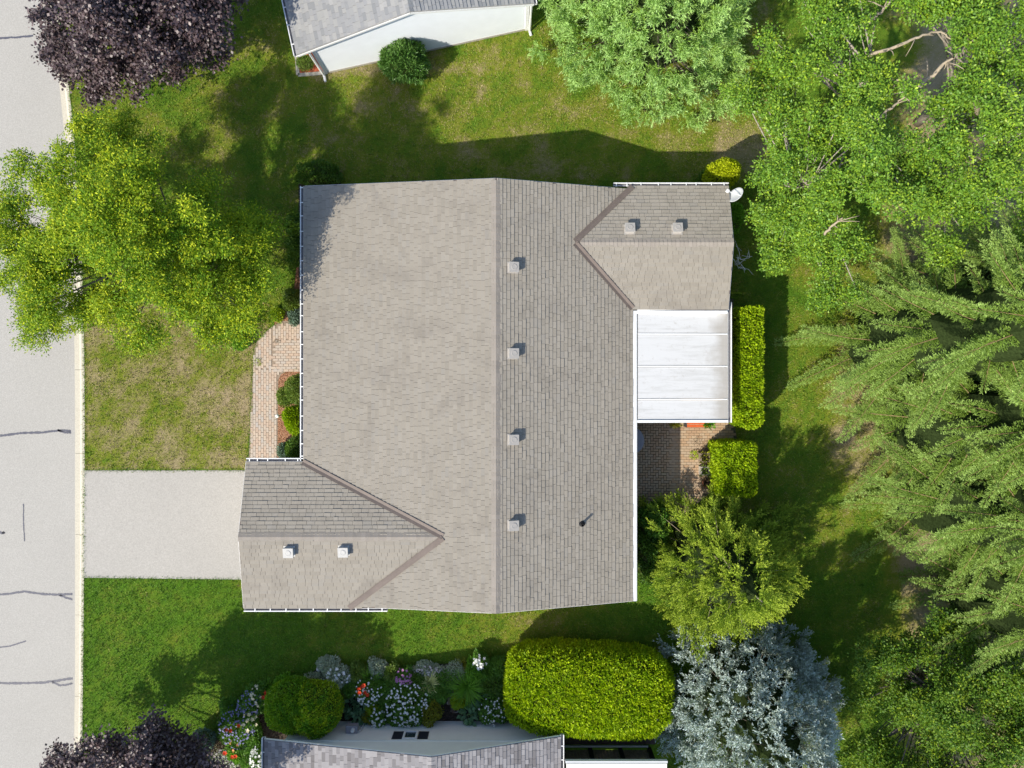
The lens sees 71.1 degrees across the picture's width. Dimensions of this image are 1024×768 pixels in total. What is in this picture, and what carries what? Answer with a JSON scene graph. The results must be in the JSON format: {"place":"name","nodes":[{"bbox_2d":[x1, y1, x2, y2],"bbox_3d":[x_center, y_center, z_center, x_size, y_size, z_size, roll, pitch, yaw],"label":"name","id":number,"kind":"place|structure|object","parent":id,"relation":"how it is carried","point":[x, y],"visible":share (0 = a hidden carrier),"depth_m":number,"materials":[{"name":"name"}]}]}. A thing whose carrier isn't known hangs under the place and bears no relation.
{"place":"outdoors","nodes":[
{"label":"outdoors","id":0,"kind":"place"},
{"bbox_2d":[0,0,75,767],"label":"road","id":1,"kind":"structure","parent":0,"point":[37,549],"depth_m":28.12,"materials":[{"name":"asphalt"}]},
{"bbox_2d":[51,17,84,751],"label":"curb","id":2,"kind":"structure","parent":1,"relation":"on","point":[79,414],"depth_m":28.11,"materials":[{"name":"concrete"}]},
{"bbox_2d":[83,470,244,578],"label":"driveway","id":3,"kind":"structure","parent":0,"point":[163,524],"depth_m":27.98,"materials":[{"name":"concrete"}]},
{"bbox_2d":[249,321,299,457],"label":"path","id":4,"kind":"structure","parent":0,"point":[282,355],"depth_m":27.97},
{"bbox_2d":[433,668,460,691],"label":"flowering plant","id":5,"kind":"object","parent":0,"point":[448,679],"visible":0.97,"depth_m":27.59,"materials":[{"name":"green plant"}]},
{"bbox_2d":[58,0,1023,767],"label":"lawn","id":6,"kind":"structure","parent":0,"point":[927,50],"depth_m":28.00,"materials":[{"name":"plant"}]},
{"bbox_2d":[24,0,248,113],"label":"purple maple","id":7,"kind":"object","parent":6,"relation":"on","point":[141,49],"visible":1,"depth_m":23.70,"materials":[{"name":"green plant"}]},
{"bbox_2d":[39,703,237,767],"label":"purple maple","id":8,"kind":"object","parent":6,"relation":"on","point":[154,745],"visible":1,"depth_m":24.20,"materials":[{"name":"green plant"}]},
{"bbox_2d":[0,103,290,361],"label":"locust tree","id":9,"kind":"object","parent":6,"relation":"on","point":[160,251],"visible":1,"depth_m":22.60,"materials":[{"name":"green plant"}]},
{"bbox_2d":[192,727,216,750],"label":"blue shrub","id":10,"kind":"object","parent":6,"relation":"on","point":[208,733],"visible":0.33,"depth_m":27.48,"materials":[{"name":"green plant"}]},
{"bbox_2d":[273,267,299,325],"bbox_3d":[-8.417,-3.427,28.042,1.833,0.116,2.312,0,90,0],"label":"mulch bed","id":11,"kind":"object","parent":6,"relation":"on","point":[297,283],"visible":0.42,"depth_m":27.98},
{"bbox_2d":[270,307,285,322],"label":"garden plant","id":12,"kind":"object","parent":11,"relation":"on","point":[281,313],"visible":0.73,"depth_m":27.77,"materials":[{"name":"green plant"}]},
{"bbox_2d":[281,287,299,310],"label":"garden plant","id":13,"kind":"object","parent":11,"relation":"on","point":[291,297],"visible":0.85,"depth_m":27.57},
{"bbox_2d":[287,307,299,326],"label":"garden plant","id":14,"kind":"object","parent":11,"relation":"on","point":[293,317],"visible":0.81,"depth_m":27.68,"materials":[{"name":"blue plant"}]},
{"bbox_2d":[277,372,299,457],"bbox_3d":[-8.333,1.344,28.043,1.667,0.114,3.646,0,90,0],"label":"mulch bed","id":15,"kind":"object","parent":6,"relation":"on","point":[284,434],"visible":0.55,"depth_m":27.99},
{"bbox_2d":[275,441,287,457],"bbox_3d":[-8.782,2.635,27.628,0.661,0.709,0.862,0,90,0],"label":"dwarf spruce","id":16,"kind":"object","parent":15,"relation":"on","point":[280,448],"visible":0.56,"depth_m":27.47,"materials":[{"name":"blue plant"}]},
{"bbox_2d":[276,386,291,407],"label":"shrub","id":17,"kind":"object","parent":15,"relation":"on","point":[281,398],"visible":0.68,"depth_m":27.42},
{"bbox_2d":[281,404,299,436],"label":"shrub","id":18,"kind":"object","parent":15,"relation":"on","point":[290,416],"visible":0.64,"depth_m":27.03,"materials":[{"name":"green plant"}]},
{"bbox_2d":[284,373,299,404],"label":"shrub","id":19,"kind":"object","parent":15,"relation":"on","point":[292,386],"visible":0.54,"depth_m":26.92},
{"bbox_2d":[284,434,299,457],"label":"shrub","id":20,"kind":"object","parent":15,"relation":"on","point":[292,449],"visible":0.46,"depth_m":26.94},
{"bbox_2d":[295,57,326,76],"bbox_3d":[-7.967,-13.851,28.000,1.172,0.070,3.638,-4,90,0],"label":"edging","id":21,"kind":"object","parent":6,"relation":"on","point":[298,73],"visible":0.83,"depth_m":27.96,"materials":[{"name":"concrete"}]},
{"bbox_2d":[299,52,322,72],"bbox_3d":[-7.955,-13.765,28.043,0.981,0.114,3.302,-5,90,0],"label":"mulch bed","id":22,"kind":"object","parent":6,"relation":"on","point":[314,69],"visible":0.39,"depth_m":27.99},
{"bbox_2d":[295,54,314,71],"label":"shrub","id":23,"kind":"object","parent":22,"relation":"on","point":[305,62],"visible":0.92,"depth_m":27.53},
{"bbox_2d":[299,172,340,276],"bbox_3d":[-7.500,-6.229,28.040,1.667,0.120,4.125,0,90,0],"label":"soil bed","id":24,"kind":"object","parent":6,"relation":"on","point":[301,185],"visible":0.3,"depth_m":27.98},
{"bbox_2d":[284,236,299,266],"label":"garden plant","id":25,"kind":"object","parent":24,"relation":"on","point":[294,252],"visible":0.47,"depth_m":27.52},
{"bbox_2d":[285,212,299,238],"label":"garden plant","id":26,"kind":"object","parent":24,"relation":"on","point":[293,221],"visible":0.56,"depth_m":27.53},
{"bbox_2d":[294,158,343,185],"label":"shrub","id":27,"kind":"object","parent":24,"relation":"on","point":[318,171],"visible":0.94,"depth_m":27.16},
{"bbox_2d":[216,657,516,767],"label":"soil bed","id":28,"kind":"object","parent":6,"relation":"on","point":[448,715],"visible":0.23,"depth_m":27.99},
{"bbox_2d":[209,731,225,754],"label":"flowering plant","id":29,"kind":"object","parent":28,"relation":"on","point":[218,747],"visible":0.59,"depth_m":27.70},
{"bbox_2d":[212,745,238,767],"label":"flowering plant","id":30,"kind":"object","parent":28,"relation":"on","point":[220,760],"visible":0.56,"depth_m":27.67,"materials":[{"name":"white plant"}]},
{"bbox_2d":[216,716,240,744],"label":"garden plant","id":31,"kind":"object","parent":28,"relation":"on","point":[219,737],"visible":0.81,"depth_m":27.58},
{"bbox_2d":[218,696,243,720],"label":"garden plant","id":32,"kind":"object","parent":28,"relation":"on","point":[224,706],"visible":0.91,"depth_m":27.58,"materials":[{"name":"green plant"}]},
{"bbox_2d":[225,747,241,764],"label":"garden plant","id":33,"kind":"object","parent":28,"relation":"on","point":[235,761],"visible":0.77,"depth_m":27.56,"materials":[{"name":"green plant"}]},
{"bbox_2d":[218,695,263,751],"bbox_3d":[-10.509,13.132,27.631,1.726,0.722,2.204,0,90,0],"label":"flowering plant","id":34,"kind":"object","parent":28,"relation":"on","point":[230,725],"visible":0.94,"depth_m":27.47,"materials":[{"name":"purple plant"}]},
{"bbox_2d":[227,734,256,757],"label":"flowering plant","id":35,"kind":"object","parent":28,"relation":"on","point":[239,747],"visible":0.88,"depth_m":27.53,"materials":[{"name":"green plant"}]},
{"bbox_2d":[239,750,255,767],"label":"flowering plant","id":36,"kind":"object","parent":28,"relation":"on","point":[243,763],"visible":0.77,"depth_m":27.54,"materials":[{"name":"green plant"}]},
{"bbox_2d":[241,709,259,732],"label":"flowering plant","id":37,"kind":"object","parent":28,"relation":"on","point":[248,721],"visible":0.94,"depth_m":27.41,"materials":[{"name":"green plant"}]},
{"bbox_2d":[237,682,264,715],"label":"flowering plant","id":38,"kind":"object","parent":28,"relation":"on","point":[244,702],"visible":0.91,"depth_m":27.51,"materials":[{"name":"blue plant"}]},
{"bbox_2d":[241,726,264,745],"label":"garden plant","id":39,"kind":"object","parent":28,"relation":"on","point":[248,742],"visible":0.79,"depth_m":27.56,"materials":[{"name":"green plant"}]},
{"bbox_2d":[249,740,260,767],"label":"flowering plant","id":40,"kind":"object","parent":28,"relation":"on","point":[253,763],"visible":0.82,"depth_m":27.37,"materials":[{"name":"white plant"}]},
{"bbox_2d":[247,679,265,708],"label":"flowering plant","id":41,"kind":"object","parent":28,"relation":"on","point":[252,694],"visible":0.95,"depth_m":27.50,"materials":[{"name":"green plant"}]},
{"bbox_2d":[264,675,311,735],"bbox_3d":[-8.253,12.095,26.891,2.175,1.832,2.112,0,90,0],"label":"globe shrub","id":42,"kind":"object","parent":28,"relation":"on","point":[280,705],"visible":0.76,"depth_m":26.36,"materials":[{"name":"green plant"}]},
{"bbox_2d":[290,678,344,739],"bbox_3d":[-7.336,12.169,26.744,2.072,2.086,2.128,0,90,0],"label":"globe shrub","id":43,"kind":"object","parent":28,"relation":"on","point":[320,709],"visible":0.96,"depth_m":26.28,"materials":[{"name":"green plant"}]},
{"bbox_2d":[315,654,340,677],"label":"flowering plant","id":44,"kind":"object","parent":28,"relation":"on","point":[325,661],"visible":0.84,"depth_m":27.77,"materials":[{"name":"plant"}]},
{"bbox_2d":[323,663,350,690],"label":"flowering plant","id":45,"kind":"object","parent":28,"relation":"on","point":[343,669],"visible":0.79,"depth_m":27.52,"materials":[{"name":"white plant"}]},
{"bbox_2d":[340,676,360,698],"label":"garden plant","id":46,"kind":"object","parent":28,"relation":"on","point":[347,692],"visible":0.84,"depth_m":27.54,"materials":[{"name":"green plant"}]},
{"bbox_2d":[343,687,366,720],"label":"flowering plant","id":47,"kind":"object","parent":28,"relation":"on","point":[345,711],"visible":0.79,"depth_m":27.66,"materials":[{"name":"green plant"}]},
{"bbox_2d":[348,701,366,726],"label":"garden plant","id":48,"kind":"object","parent":28,"relation":"on","point":[356,716],"visible":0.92,"depth_m":27.57,"materials":[{"name":"green plant"}]},
{"bbox_2d":[348,659,368,682],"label":"garden plant","id":49,"kind":"object","parent":28,"relation":"on","point":[356,675],"visible":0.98,"depth_m":27.58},
{"bbox_2d":[351,674,383,706],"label":"flowering plant","id":50,"kind":"object","parent":28,"relation":"on","point":[374,697],"visible":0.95,"depth_m":27.39,"materials":[{"name":"white plant"}]},
{"bbox_2d":[356,666,379,696],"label":"strap leaf plant","id":51,"kind":"object","parent":28,"relation":"on","point":[362,687],"visible":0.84,"depth_m":27.50,"materials":[{"name":"red plant"}]},
{"bbox_2d":[367,705,386,727],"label":"flowering plant","id":52,"kind":"object","parent":28,"relation":"on","point":[380,721],"visible":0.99,"depth_m":27.41,"materials":[{"name":"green plant"}]},
{"bbox_2d":[368,656,388,680],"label":"flowering plant","id":53,"kind":"object","parent":28,"relation":"on","point":[379,664],"visible":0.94,"depth_m":27.71,"materials":[{"name":"plant"}]},
{"bbox_2d":[382,660,399,684],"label":"garden plant","id":54,"kind":"object","parent":28,"relation":"on","point":[390,672],"visible":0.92,"depth_m":27.58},
{"bbox_2d":[381,677,403,697],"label":"flowering plant","id":55,"kind":"object","parent":28,"relation":"on","point":[386,686],"visible":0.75,"depth_m":27.51,"materials":[{"name":"green plant"}]},
{"bbox_2d":[384,705,410,726],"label":"garden plant","id":56,"kind":"object","parent":28,"relation":"on","point":[389,721],"visible":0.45,"depth_m":27.59,"materials":[{"name":"green plant"}]},
{"bbox_2d":[394,664,412,687],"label":"flowering plant","id":57,"kind":"object","parent":28,"relation":"on","point":[401,673],"visible":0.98,"depth_m":27.48,"materials":[{"name":"purple plant"}]},
{"bbox_2d":[380,683,435,727],"bbox_3d":[-4.027,12.349,27.488,2.265,1.004,1.827,0,90,0],"label":"flowering plant","id":58,"kind":"object","parent":28,"relation":"on","point":[395,708],"visible":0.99,"depth_m":27.33,"materials":[{"name":"blue plant"}]},
{"bbox_2d":[404,668,424,688],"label":"garden plant","id":59,"kind":"object","parent":28,"relation":"on","point":[415,680],"visible":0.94,"depth_m":27.55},
{"bbox_2d":[410,659,441,677],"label":"flowering plant","id":60,"kind":"object","parent":28,"relation":"on","point":[425,666],"visible":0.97,"depth_m":27.70,"materials":[{"name":"grey plant"}]},
{"bbox_2d":[417,668,441,696],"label":"strap leaf plant","id":61,"kind":"object","parent":28,"relation":"on","point":[431,680],"visible":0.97,"depth_m":27.63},
{"bbox_2d":[420,696,443,727],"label":"flowering plant","id":62,"kind":"object","parent":28,"relation":"on","point":[431,719],"visible":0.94,"depth_m":27.41,"materials":[{"name":"green plant"}]},
{"bbox_2d":[434,682,451,704],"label":"garden plant","id":63,"kind":"object","parent":28,"relation":"on","point":[440,697],"visible":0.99,"depth_m":27.56,"materials":[{"name":"green plant"}]},
{"bbox_2d":[438,659,465,681],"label":"flowering plant","id":64,"kind":"object","parent":28,"relation":"on","point":[449,667],"visible":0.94,"depth_m":27.70,"materials":[{"name":"plant"}]},
{"bbox_2d":[450,690,467,710],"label":"garden plant","id":65,"kind":"object","parent":28,"relation":"on","point":[453,703],"visible":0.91,"depth_m":27.56,"materials":[{"name":"green plant"}]},
{"bbox_2d":[447,669,487,711],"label":"strap leaf plant","id":66,"kind":"object","parent":28,"relation":"on","point":[466,690],"visible":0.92,"depth_m":27.55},
{"bbox_2d":[457,701,478,726],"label":"garden plant","id":67,"kind":"object","parent":28,"relation":"on","point":[468,721],"visible":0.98,"depth_m":27.58,"materials":[{"name":"green plant"}]},
{"bbox_2d":[464,654,484,687],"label":"garden plant","id":68,"kind":"object","parent":28,"relation":"on","point":[469,666],"visible":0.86,"depth_m":27.56,"materials":[{"name":"green plant"}]},
{"bbox_2d":[471,648,489,670],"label":"flowering plant","id":69,"kind":"object","parent":28,"relation":"on","point":[483,660],"visible":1,"depth_m":27.44,"materials":[{"name":"white plant"}]},
{"bbox_2d":[471,692,494,714],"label":"flowering plant","id":70,"kind":"object","parent":28,"relation":"on","point":[478,704],"visible":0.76,"depth_m":27.66,"materials":[{"name":"green plant"}]},
{"bbox_2d":[480,660,497,681],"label":"garden plant","id":71,"kind":"object","parent":28,"relation":"on","point":[484,671],"visible":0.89,"depth_m":27.54,"materials":[{"name":"green plant"}]},
{"bbox_2d":[478,670,503,698],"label":"flowering plant","id":72,"kind":"object","parent":28,"relation":"on","point":[498,686],"visible":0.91,"depth_m":27.49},
{"bbox_2d":[478,692,507,726],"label":"flowering plant","id":73,"kind":"object","parent":28,"relation":"on","point":[487,711],"visible":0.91,"depth_m":27.41,"materials":[{"name":"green plant"}]},
{"bbox_2d":[487,653,507,681],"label":"flowering plant","id":74,"kind":"object","parent":28,"relation":"on","point":[494,661],"visible":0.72,"depth_m":27.55,"materials":[{"name":"green plant"}]},
{"bbox_2d":[376,37,431,85],"bbox_3d":[-4.098,-12.198,27.061,2.181,1.736,1.782,0,90,0],"label":"yew bush","id":75,"kind":"object","parent":6,"relation":"on","point":[403,61],"visible":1,"depth_m":26.79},
{"bbox_2d":[281,0,536,81],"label":"white house","id":76,"kind":"structure","parent":6,"relation":"on","point":[335,35],"depth_m":25.60,"materials":[{"name":"grey"}]},
{"bbox_2d":[261,721,563,767],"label":"grey roof house","id":77,"kind":"structure","parent":6,"relation":"on","point":[449,744],"depth_m":25.73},
{"bbox_2d":[346,723,363,733],"bbox_3d":[-5.966,13.010,27.401,0.590,1.132,0.280,0,90,0],"label":"gas meter","id":78,"kind":"object","parent":77,"relation":"attached to","point":[352,728],"visible":0.94,"depth_m":26.96,"materials":[{"name":"grey metal"}]},
{"bbox_2d":[402,730,418,738],"bbox_3d":[-3.799,13.130,26.810,0.538,0.620,0.070,0,90,0],"label":"window","id":79,"kind":"structure","parent":77,"relation":"in","point":[408,734],"depth_m":26.86,"materials":[{"name":"white metal"}]},
{"bbox_2d":[238,178,733,613],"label":"house","id":80,"kind":"structure","parent":6,"relation":"on","point":[468,395],"depth_m":24.78,"materials":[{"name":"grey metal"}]},
{"bbox_2d":[725,187,742,201],"bbox_3d":[7.848,-6.687,25.425,0.586,0.669,0.491,-12,90,0],"label":"satellite dish","id":81,"kind":"object","parent":80,"relation":"attached to","point":[736,194],"visible":1,"depth_m":25.35,"materials":[{"name":"white metal"}]},
{"bbox_2d":[502,636,675,741],"bbox_3d":[2.861,11.447,26.969,6.506,2.162,3.575,3,90,0],"label":"hedge","id":82,"kind":"object","parent":6,"relation":"on","point":[602,689],"visible":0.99,"depth_m":26.20,"materials":[{"name":"green plant"}]},
{"bbox_2d":[564,728,655,743],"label":"deck","id":83,"kind":"structure","parent":6,"relation":"on","point":[569,740],"depth_m":27.96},
{"bbox_2d":[564,745,667,767],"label":"porch","id":84,"kind":"object","parent":6,"relation":"on","point":[620,758],"visible":0.96,"depth_m":27.31,"materials":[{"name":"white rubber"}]},
{"bbox_2d":[526,0,755,133],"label":"white pine","id":85,"kind":"object","parent":6,"relation":"on","point":[648,38],"visible":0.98,"depth_m":25.45,"materials":[{"name":"green plant"}]},
{"bbox_2d":[701,156,741,187],"bbox_3d":[7.870,-7.825,26.793,1.388,1.987,1.207,0,90,0],"label":"golden cedar","id":86,"kind":"object","parent":6,"relation":"on","point":[725,169],"visible":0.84,"depth_m":26.16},
{"bbox_2d":[637,481,811,665],"bbox_3d":[7.646,6.990,24.877,6.805,6.655,6.849,4,90,0],"label":"yellow conifer","id":87,"kind":"object","parent":6,"relation":"on","point":[719,558],"visible":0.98,"depth_m":25.30,"materials":[{"name":"plant"}]},
{"bbox_2d":[707,437,758,498],"bbox_3d":[8.331,3.147,27.129,1.625,1.830,2.229,0,90,0],"label":"hedge","id":88,"kind":"object","parent":6,"relation":"on","point":[734,466],"visible":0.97,"depth_m":26.40,"materials":[{"name":"green plant"}]},
{"bbox_2d":[731,202,745,234],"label":"shrub","id":89,"kind":"object","parent":6,"relation":"on","point":[737,213],"visible":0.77,"depth_m":27.14,"materials":[{"name":"green plant"}]},
{"bbox_2d":[725,304,765,429],"bbox_3d":[8.772,-0.622,27.097,1.130,1.975,4.692,0,90,0],"label":"hedge","id":90,"kind":"object","parent":6,"relation":"on","point":[748,357],"visible":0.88,"depth_m":26.30,"materials":[{"name":"green plant"}]},
{"bbox_2d":[653,603,849,767],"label":"blue spruce","id":91,"kind":"object","parent":6,"relation":"on","point":[746,703],"visible":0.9,"depth_m":24.85,"materials":[{"name":"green plant"}]},
{"bbox_2d":[717,38,890,316],"bbox_3d":[9.403,-6.666,24.241,3.730,7.585,9.184,-17,90,0],"label":"leafy tree","id":92,"kind":"object","parent":6,"relation":"on","point":[777,222],"visible":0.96,"depth_m":23.07,"materials":[{"name":"green plant"}]},
{"bbox_2d":[749,0,967,224],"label":"leafy tree","id":93,"kind":"object","parent":6,"relation":"on","point":[869,83],"visible":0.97,"depth_m":21.02,"materials":[{"name":"green plant"}]},
{"bbox_2d":[772,224,1023,451],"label":"spruce","id":94,"kind":"object","parent":6,"relation":"on","point":[948,334],"visible":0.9,"depth_m":22.59,"materials":[{"name":"plant"}]},
{"bbox_2d":[830,356,1023,516],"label":"spruce","id":95,"kind":"object","parent":6,"relation":"on","point":[991,423],"visible":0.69,"depth_m":23.47,"materials":[{"name":"plant"}]},
{"bbox_2d":[834,600,1023,767],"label":"dark leafy tree","id":96,"kind":"object","parent":6,"relation":"on","point":[936,697],"visible":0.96,"depth_m":24.45,"materials":[{"name":"green plant"}]},
{"bbox_2d":[839,419,1023,616],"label":"spruce","id":97,"kind":"object","parent":6,"relation":"on","point":[964,519],"visible":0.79,"depth_m":23.89,"materials":[{"name":"plant"}]},
{"bbox_2d":[855,188,1023,392],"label":"spruce","id":98,"kind":"object","parent":6,"relation":"on","point":[975,257],"visible":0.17,"depth_m":24.70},
{"bbox_2d":[880,530,1023,677],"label":"spruce","id":99,"kind":"object","parent":6,"relation":"on","point":[1008,624],"visible":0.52,"depth_m":24.69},
{"bbox_2d":[885,81,1023,281],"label":"leafy tree","id":100,"kind":"object","parent":6,"relation":"on","point":[951,152],"visible":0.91,"depth_m":20.74,"materials":[{"name":"green plant"}]},
{"bbox_2d":[885,0,1023,180],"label":"leafy tree","id":101,"kind":"object","parent":6,"relation":"on","point":[983,27],"visible":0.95,"depth_m":20.14,"materials":[{"name":"green plant"}]},
{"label":"soil bed","id":102,"kind":"structure","parent":6,"relation":"on","visible":0},
{"bbox_2d":[637,530,658,585],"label":"shrub","id":103,"kind":"object","parent":102,"relation":"on","point":[647,553],"visible":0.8,"depth_m":26.68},
{"bbox_2d":[637,501,669,546],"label":"shrub","id":104,"kind":"object","parent":102,"relation":"on","point":[644,516],"visible":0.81,"depth_m":27.03,"materials":[{"name":"green plant"}]},
{"bbox_2d":[633,299,736,525],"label":"patio","id":105,"kind":"structure","parent":0,"point":[666,465],"depth_m":27.97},
{"bbox_2d":[637,429,643,451],"bbox_3d":[4.516,2.151,27.600,1.040,0.740,1.040,0,90,0],"label":"round table","id":106,"kind":"object","parent":105,"relation":"on","point":[640,440],"visible":0.19,"depth_m":27.23,"materials":[{"name":"grey plastic"}]},
{"bbox_2d":[637,302,731,422],"bbox_3d":[6.189,-0.780,26.805,3.422,2.390,4.340,0,90,0],"label":"patio cover","id":107,"kind":"object","parent":105,"relation":"on","point":[684,339],"visible":0.98,"depth_m":25.72,"materials":[{"name":"white metal"}]},
{"bbox_2d":[698,451,710,466],"bbox_3d":[7.425,2.886,27.649,0.660,0.634,0.688,-3,90,0],"label":"planter","id":108,"kind":"object","parent":105,"relation":"on","point":[703,456],"visible":0.98,"depth_m":27.56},
{"bbox_2d":[699,464,712,477],"bbox_3d":[7.439,3.406,27.679,0.645,0.574,0.672,0,90,0],"label":"planter","id":109,"kind":"object","parent":105,"relation":"on","point":[704,470],"visible":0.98,"depth_m":27.61,"materials":[{"name":"concrete"}]},
{"bbox_2d":[699,476,712,491],"bbox_3d":[7.525,3.830,27.666,0.683,0.600,0.684,0,90,0],"label":"planter","id":110,"kind":"object","parent":105,"relation":"on","point":[705,481],"visible":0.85,"depth_m":27.56,"materials":[{"name":"ceramic"}]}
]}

